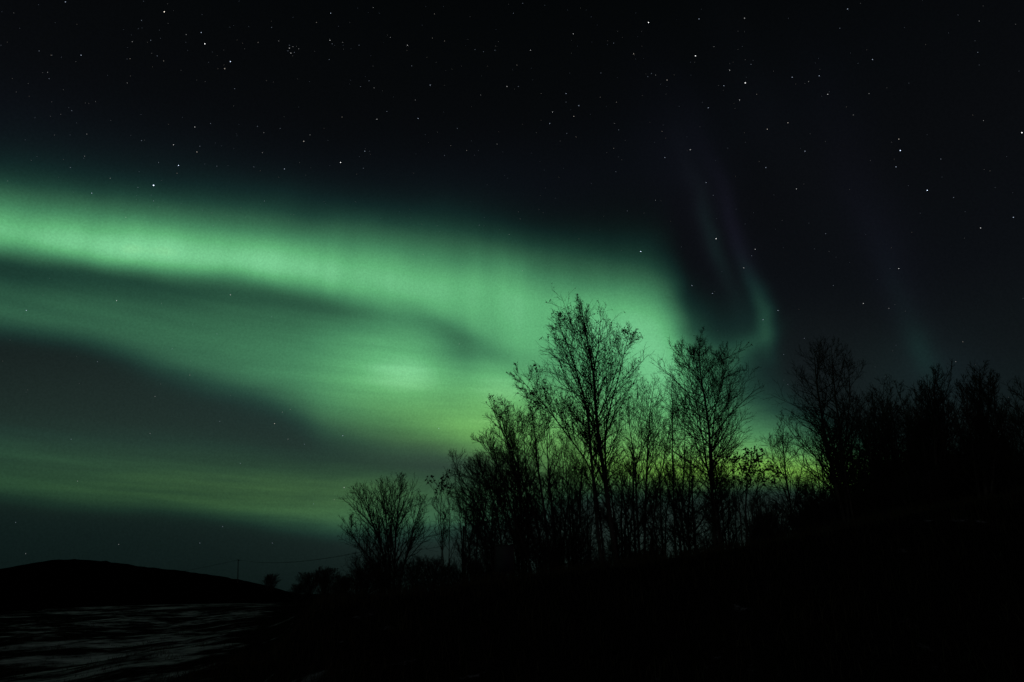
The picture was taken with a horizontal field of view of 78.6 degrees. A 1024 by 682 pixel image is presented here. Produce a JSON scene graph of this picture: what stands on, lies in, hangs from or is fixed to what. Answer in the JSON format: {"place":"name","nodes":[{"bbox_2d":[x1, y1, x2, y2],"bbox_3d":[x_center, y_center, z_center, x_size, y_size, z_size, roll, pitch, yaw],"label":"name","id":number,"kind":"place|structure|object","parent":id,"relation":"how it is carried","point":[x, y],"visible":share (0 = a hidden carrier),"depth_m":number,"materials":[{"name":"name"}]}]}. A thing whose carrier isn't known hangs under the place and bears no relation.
{"place":"outdoors","nodes":[
{"label":"outdoors","id":0,"kind":"place"},
{"bbox_2d":[0,559,320,611],"bbox_3d":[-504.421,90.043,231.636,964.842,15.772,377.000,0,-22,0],"label":"hill","id":1,"kind":"structure","parent":0,"point":[53,584],"depth_m":144.18,"materials":[{"name":"black"}]},
{"bbox_2d":[261,574,280,591],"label":"distant tree","id":2,"kind":"object","parent":1,"relation":"on","point":[269,582],"visible":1,"depth_m":176.73,"materials":[{"name":"black plant"}]},
{"bbox_2d":[0,493,1023,681],"bbox_3d":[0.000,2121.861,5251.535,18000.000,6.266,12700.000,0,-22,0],"label":"ground","id":3,"kind":"structure","parent":0,"point":[165,618],"depth_m":11.32,"materials":[{"name":"black plant"}]},
{"bbox_2d":[286,583,303,603],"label":"distant tree","id":4,"kind":"object","parent":3,"relation":"on","point":[295,592],"visible":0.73,"depth_m":101.66,"materials":[{"name":"black plant"}]},
{"bbox_2d":[295,570,319,603],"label":"distant tree","id":5,"kind":"object","parent":3,"relation":"on","point":[307,584],"visible":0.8,"depth_m":88.93,"materials":[{"name":"black plant"}]},
{"bbox_2d":[313,565,344,598],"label":"distant tree","id":6,"kind":"object","parent":3,"relation":"on","point":[323,580],"visible":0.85,"depth_m":85.55,"materials":[{"name":"black plant"}]},
{"bbox_2d":[339,551,388,594],"bbox_3d":[-5.121,8.204,21.879,1.679,1.725,1.900,-2,-22,4],"label":"shrub","id":7,"kind":"object","parent":3,"relation":"on","point":[356,563],"visible":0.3,"depth_m":21.82,"materials":[{"name":"black plant"}]},
{"bbox_2d":[359,551,407,591],"bbox_3d":[-4.061,7.355,19.715,1.644,1.488,1.946,5,-22,-11],"label":"shrub","id":8,"kind":"object","parent":3,"relation":"on","point":[384,558],"visible":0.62,"depth_m":19.71,"materials":[{"name":"black plant"}]},
{"bbox_2d":[337,472,438,594],"bbox_3d":[-4.090,6.415,21.029,3.773,4.296,2.809,10,-24,-23],"label":"bare tree","id":9,"kind":"object","parent":3,"relation":"on","point":[387,537],"visible":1,"depth_m":21.00,"materials":[{"name":"black plant"}]},
{"bbox_2d":[396,553,428,591],"bbox_3d":[-3.287,7.972,21.250,1.447,1.506,1.712,10,-24,-24],"label":"shrub","id":10,"kind":"object","parent":3,"relation":"on","point":[411,573],"visible":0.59,"depth_m":21.20,"materials":[{"name":"black plant"}]},
{"bbox_2d":[406,554,454,589],"bbox_3d":[-2.325,6.767,18.173,1.498,1.100,1.324,6,-23,-16],"label":"shrub","id":11,"kind":"object","parent":3,"relation":"on","point":[435,574],"visible":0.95,"depth_m":18.07,"materials":[{"name":"black plant"}]},
{"bbox_2d":[425,469,458,584],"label":"bare tree","id":12,"kind":"object","parent":3,"relation":"on","point":[440,512],"visible":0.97,"depth_m":19.92,"materials":[{"name":"black plant"}]},
{"bbox_2d":[430,556,458,586],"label":"shrub","id":13,"kind":"object","parent":3,"relation":"on","point":[450,569],"visible":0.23,"depth_m":21.16,"materials":[{"name":"black plant"}]},
{"bbox_2d":[445,490,482,582],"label":"background tree","id":14,"kind":"object","parent":3,"relation":"on","point":[465,546],"visible":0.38,"depth_m":24.73,"materials":[{"name":"black plant"}]},
{"bbox_2d":[447,488,495,576],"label":"background tree","id":15,"kind":"object","parent":3,"relation":"on","point":[475,537],"visible":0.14,"depth_m":25.63,"materials":[{"name":"black plant"}]},
{"bbox_2d":[441,450,514,580],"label":"bare tree","id":16,"kind":"object","parent":3,"relation":"on","point":[475,509],"visible":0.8,"depth_m":19.61,"materials":[{"name":"black plant"}]},
{"bbox_2d":[460,458,505,576],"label":"background tree","id":17,"kind":"object","parent":3,"relation":"on","point":[487,516],"visible":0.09,"depth_m":26.92,"materials":[{"name":"black plant"}]},
{"bbox_2d":[452,426,536,574],"bbox_3d":[-0.546,5.017,19.438,2.291,4.674,2.319,17,-28,-36],"label":"bare tree","id":18,"kind":"object","parent":3,"relation":"on","point":[496,490],"visible":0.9,"depth_m":19.31,"materials":[{"name":"black plant"}]},
{"bbox_2d":[494,545,513,578],"bbox_3d":[-0.198,5.894,16.413,0.520,1.038,0.102,0,-22,0],"label":"signboard","id":19,"kind":"object","parent":3,"relation":"on","point":[504,558],"visible":0.82,"depth_m":16.43,"materials":[{"name":"metal"}]},
{"bbox_2d":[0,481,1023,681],"bbox_3d":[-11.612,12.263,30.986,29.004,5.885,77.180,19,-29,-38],"label":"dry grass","id":20,"kind":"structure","parent":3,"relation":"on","point":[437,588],"depth_m":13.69,"materials":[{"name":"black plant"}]},
{"bbox_2d":[474,402,552,576],"bbox_3d":[0.076,4.981,21.010,2.839,6.037,3.015,0,-22,0],"label":"bare tree","id":21,"kind":"object","parent":3,"relation":"on","point":[523,424],"visible":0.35,"depth_m":21.34,"materials":[{"name":"black plant"}]},
{"bbox_2d":[481,393,553,571],"bbox_3d":[0.194,4.601,20.481,2.551,6.135,3.160,8,-23,-18],"label":"bare tree","id":22,"kind":"object","parent":3,"relation":"on","point":[511,432],"visible":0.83,"depth_m":20.43,"materials":[{"name":"black plant"}]},
{"bbox_2d":[498,463,546,577],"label":"background tree","id":23,"kind":"object","parent":3,"relation":"on","point":[529,513],"visible":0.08,"depth_m":25.12,"materials":[{"name":"black plant"}]},
{"bbox_2d":[514,389,570,569],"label":"bare tree","id":24,"kind":"object","parent":3,"relation":"on","point":[550,484],"visible":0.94,"depth_m":20.30,"materials":[{"name":"black plant"}]},
{"bbox_2d":[518,535,568,571],"bbox_3d":[0.802,6.194,18.046,1.423,1.278,1.257,8,-23,-19],"label":"shrub","id":25,"kind":"object","parent":3,"relation":"on","point":[538,561],"visible":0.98,"depth_m":17.96,"materials":[{"name":"black plant"}]},
{"bbox_2d":[531,459,592,572],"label":"background tree","id":26,"kind":"object","parent":3,"relation":"on","point":[556,505],"visible":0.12,"depth_m":27.04,"materials":[{"name":"black plant"}]},
{"bbox_2d":[544,455,594,569],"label":"background tree","id":27,"kind":"object","parent":3,"relation":"on","point":[565,530],"visible":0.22,"depth_m":26.00,"materials":[{"name":"black plant"}]},
{"bbox_2d":[543,423,607,564],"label":"bare tree","id":28,"kind":"object","parent":3,"relation":"on","point":[575,497],"visible":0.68,"depth_m":21.84,"materials":[{"name":"black plant"}]},
{"bbox_2d":[506,282,653,564],"bbox_3d":[2.347,2.486,20.107,4.541,9.330,3.436,7,-23,-17],"label":"bare tree","id":29,"kind":"object","parent":3,"relation":"on","point":[591,429],"visible":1,"depth_m":19.98,"materials":[{"name":"black plant"}]},
{"bbox_2d":[561,470,606,558],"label":"background tree","id":30,"kind":"object","parent":3,"relation":"on","point":[587,506],"visible":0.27,"depth_m":25.96,"materials":[{"name":"black plant"}]},
{"bbox_2d":[588,453,656,558],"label":"background tree","id":31,"kind":"object","parent":3,"relation":"on","point":[617,531],"visible":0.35,"depth_m":25.06,"materials":[{"name":"black plant"}]},
{"bbox_2d":[603,441,658,555],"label":"background tree","id":32,"kind":"object","parent":3,"relation":"on","point":[629,525],"visible":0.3,"depth_m":27.21,"materials":[{"name":"black plant"}]},
{"bbox_2d":[612,373,685,557],"bbox_3d":[4.579,4.378,21.889,2.853,7.091,2.747,-18,-28,37],"label":"bare tree","id":33,"kind":"object","parent":3,"relation":"on","point":[654,495],"visible":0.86,"depth_m":21.50,"materials":[{"name":"black plant"}]},
{"bbox_2d":[626,450,691,558],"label":"background tree","id":34,"kind":"object","parent":3,"relation":"on","point":[662,536],"visible":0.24,"depth_m":26.97,"materials":[{"name":"black plant"}]},
{"bbox_2d":[659,377,695,551],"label":"bare tree","id":35,"kind":"object","parent":3,"relation":"on","point":[674,511],"visible":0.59,"depth_m":22.02,"materials":[{"name":"black plant"}]},
{"bbox_2d":[639,437,726,555],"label":"background tree","id":36,"kind":"object","parent":3,"relation":"on","point":[689,497],"visible":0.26,"depth_m":26.11,"materials":[{"name":"black plant"}]},
{"bbox_2d":[653,453,720,552],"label":"background tree","id":37,"kind":"object","parent":3,"relation":"on","point":[686,538],"visible":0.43,"depth_m":25.14,"materials":[{"name":"black plant"}]},
{"bbox_2d":[646,327,764,547],"bbox_3d":[6.587,3.156,20.916,3.897,8.075,4.184,-7,-23,17],"label":"bare tree","id":38,"kind":"object","parent":3,"relation":"on","point":[714,481],"visible":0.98,"depth_m":20.86,"materials":[{"name":"black plant"}]},
{"bbox_2d":[687,520,729,550],"bbox_3d":[7.053,7.293,22.409,1.649,1.677,1.483,9,-24,-22],"label":"shrub","id":39,"kind":"object","parent":3,"relation":"on","point":[704,539],"visible":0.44,"depth_m":22.41,"materials":[{"name":"black plant"}]},
{"bbox_2d":[687,461,744,545],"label":"background tree","id":40,"kind":"object","parent":3,"relation":"on","point":[730,519],"visible":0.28,"depth_m":25.92,"materials":[{"name":"black plant"}]},
{"bbox_2d":[710,473,750,545],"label":"background tree","id":41,"kind":"object","parent":3,"relation":"on","point":[736,530],"visible":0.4,"depth_m":25.87,"materials":[{"name":"black plant"}]},
{"bbox_2d":[722,444,780,544],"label":"leafy tree","id":42,"kind":"object","parent":3,"relation":"on","point":[747,478],"visible":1,"depth_m":19.53,"materials":[{"name":"black plant"}]},
{"bbox_2d":[732,468,773,541],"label":"background tree","id":43,"kind":"object","parent":3,"relation":"on","point":[742,506],"visible":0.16,"depth_m":27.26,"materials":[{"name":"black plant"}]},
{"bbox_2d":[743,490,780,541],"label":"background tree","id":44,"kind":"object","parent":3,"relation":"on","point":[758,508],"visible":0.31,"depth_m":23.39,"materials":[{"name":"black plant"}]},
{"bbox_2d":[750,487,777,537],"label":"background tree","id":45,"kind":"object","parent":3,"relation":"on","point":[762,503],"visible":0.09,"depth_m":27.23,"materials":[{"name":"black plant"}]},
{"bbox_2d":[748,410,819,532],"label":"bare tree","id":46,"kind":"object","parent":3,"relation":"on","point":[785,475],"visible":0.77,"depth_m":20.93,"materials":[{"name":"black plant"}]},
{"bbox_2d":[777,459,816,534],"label":"background tree","id":47,"kind":"object","parent":3,"relation":"on","point":[795,488],"visible":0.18,"depth_m":26.56,"materials":[{"name":"black plant"}]},
{"bbox_2d":[790,452,831,526],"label":"background tree","id":48,"kind":"object","parent":3,"relation":"on","point":[815,483],"visible":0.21,"depth_m":25.73,"materials":[{"name":"black plant"}]},
{"bbox_2d":[760,335,876,524],"bbox_3d":[9.963,2.779,19.803,3.381,6.601,3.231,0,-22,0],"label":"bare tree","id":49,"kind":"object","parent":3,"relation":"on","point":[835,435],"visible":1,"depth_m":19.63,"materials":[{"name":"black plant"}]},
{"bbox_2d":[800,484,852,530],"bbox_3d":[9.720,5.280,19.338,1.675,1.796,1.507,-11,-25,26],"label":"shrub","id":50,"kind":"object","parent":3,"relation":"on","point":[835,504],"visible":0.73,"depth_m":19.34,"materials":[{"name":"black plant"}]},
{"bbox_2d":[796,403,877,510],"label":"background tree","id":51,"kind":"object","parent":3,"relation":"on","point":[816,437],"visible":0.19,"depth_m":23.90,"materials":[{"name":"black plant"}]},
{"bbox_2d":[805,417,873,524],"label":"background tree","id":52,"kind":"object","parent":3,"relation":"on","point":[840,457],"visible":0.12,"depth_m":24.80,"materials":[{"name":"black plant"}]},
{"bbox_2d":[797,395,890,490],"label":"background tree","id":53,"kind":"object","parent":3,"relation":"on","point":[843,437],"visible":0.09,"depth_m":26.38,"materials":[{"name":"black plant"}]},
{"bbox_2d":[833,442,872,515],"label":"background tree","id":54,"kind":"object","parent":3,"relation":"on","point":[861,460],"visible":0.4,"depth_m":22.72,"materials":[{"name":"black plant"}]},
{"bbox_2d":[815,460,904,516],"bbox_3d":[13.080,5.949,22.907,3.937,3.232,3.478,7,-23,-17],"label":"shrub","id":55,"kind":"object","parent":3,"relation":"on","point":[852,483],"visible":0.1,"depth_m":22.72,"materials":[{"name":"black plant"}]},
{"bbox_2d":[845,374,909,515],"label":"bare tree","id":56,"kind":"object","parent":3,"relation":"on","point":[880,453],"visible":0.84,"depth_m":22.33,"materials":[{"name":"black plant"}]},
{"bbox_2d":[843,392,915,470],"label":"background tree","id":57,"kind":"object","parent":3,"relation":"on","point":[866,430],"visible":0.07,"depth_m":26.31,"materials":[{"name":"black plant"}]},
{"bbox_2d":[841,376,924,479],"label":"background tree","id":58,"kind":"object","parent":3,"relation":"on","point":[899,447],"visible":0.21,"depth_m":24.24,"materials":[{"name":"black plant"}]},
{"bbox_2d":[857,402,911,492],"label":"background tree","id":59,"kind":"object","parent":3,"relation":"on","point":[888,448],"visible":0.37,"depth_m":23.14,"materials":[{"name":"black plant"}]},
{"bbox_2d":[846,388,941,481],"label":"background tree","id":60,"kind":"object","parent":3,"relation":"on","point":[887,421],"visible":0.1,"depth_m":26.43,"materials":[{"name":"black plant"}]},
{"bbox_2d":[889,393,955,461],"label":"background tree","id":61,"kind":"object","parent":3,"relation":"on","point":[907,426],"visible":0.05,"depth_m":25.53,"materials":[{"name":"black plant"}]},
{"bbox_2d":[878,379,967,468],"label":"background tree","id":62,"kind":"object","parent":3,"relation":"on","point":[899,388],"visible":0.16,"depth_m":24.44,"materials":[{"name":"black plant"}]},
{"bbox_2d":[893,359,968,504],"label":"bare tree","id":63,"kind":"object","parent":3,"relation":"on","point":[933,416],"visible":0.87,"depth_m":20.02,"materials":[{"name":"black plant"}]},
{"bbox_2d":[899,394,965,448],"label":"background tree","id":64,"kind":"object","parent":3,"relation":"on","point":[931,425],"visible":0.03,"depth_m":26.23,"materials":[{"name":"black plant"}]},
{"bbox_2d":[909,415,971,496],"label":"background tree","id":65,"kind":"object","parent":3,"relation":"on","point":[955,443],"visible":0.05,"depth_m":22.96,"materials":[{"name":"black plant"}]},
{"bbox_2d":[937,385,993,450],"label":"background tree","id":66,"kind":"object","parent":3,"relation":"on","point":[961,421],"visible":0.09,"depth_m":26.44,"materials":[{"name":"black plant"}]},
{"bbox_2d":[941,388,1017,468],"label":"background tree","id":67,"kind":"object","parent":3,"relation":"on","point":[963,432],"visible":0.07,"depth_m":24.41,"materials":[{"name":"black plant"}]},
{"bbox_2d":[945,359,1020,497],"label":"bare tree","id":68,"kind":"object","parent":3,"relation":"on","point":[985,452],"visible":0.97,"depth_m":19.68,"materials":[{"name":"black plant"}]},
{"bbox_2d":[953,411,1017,455],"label":"background tree","id":69,"kind":"object","parent":3,"relation":"on","point":[976,432],"visible":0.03,"depth_m":27.43,"materials":[{"name":"black plant"}]},
{"bbox_2d":[952,386,1022,460],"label":"background tree","id":70,"kind":"object","parent":3,"relation":"on","point":[993,418],"visible":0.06,"depth_m":25.48,"materials":[{"name":"black plant"}]},
{"bbox_2d":[982,394,1023,478],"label":"background tree","id":71,"kind":"object","parent":3,"relation":"on","point":[1004,433],"visible":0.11,"depth_m":24.30,"materials":[{"name":"black plant"}]},
{"bbox_2d":[992,376,1023,474],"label":"bare tree","id":72,"kind":"object","parent":3,"relation":"on","point":[1018,430],"visible":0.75,"depth_m":21.26,"materials":[{"name":"black plant"}]},
{"bbox_2d":[992,398,1023,480],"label":"background tree","id":73,"kind":"object","parent":3,"relation":"on","point":[1016,423],"visible":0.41,"depth_m":22.61,"materials":[{"name":"black plant"}]},
{"bbox_2d":[0,0,1023,593],"label":"sky","id":74,"kind":"structure","parent":0,"point":[260,260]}
]}

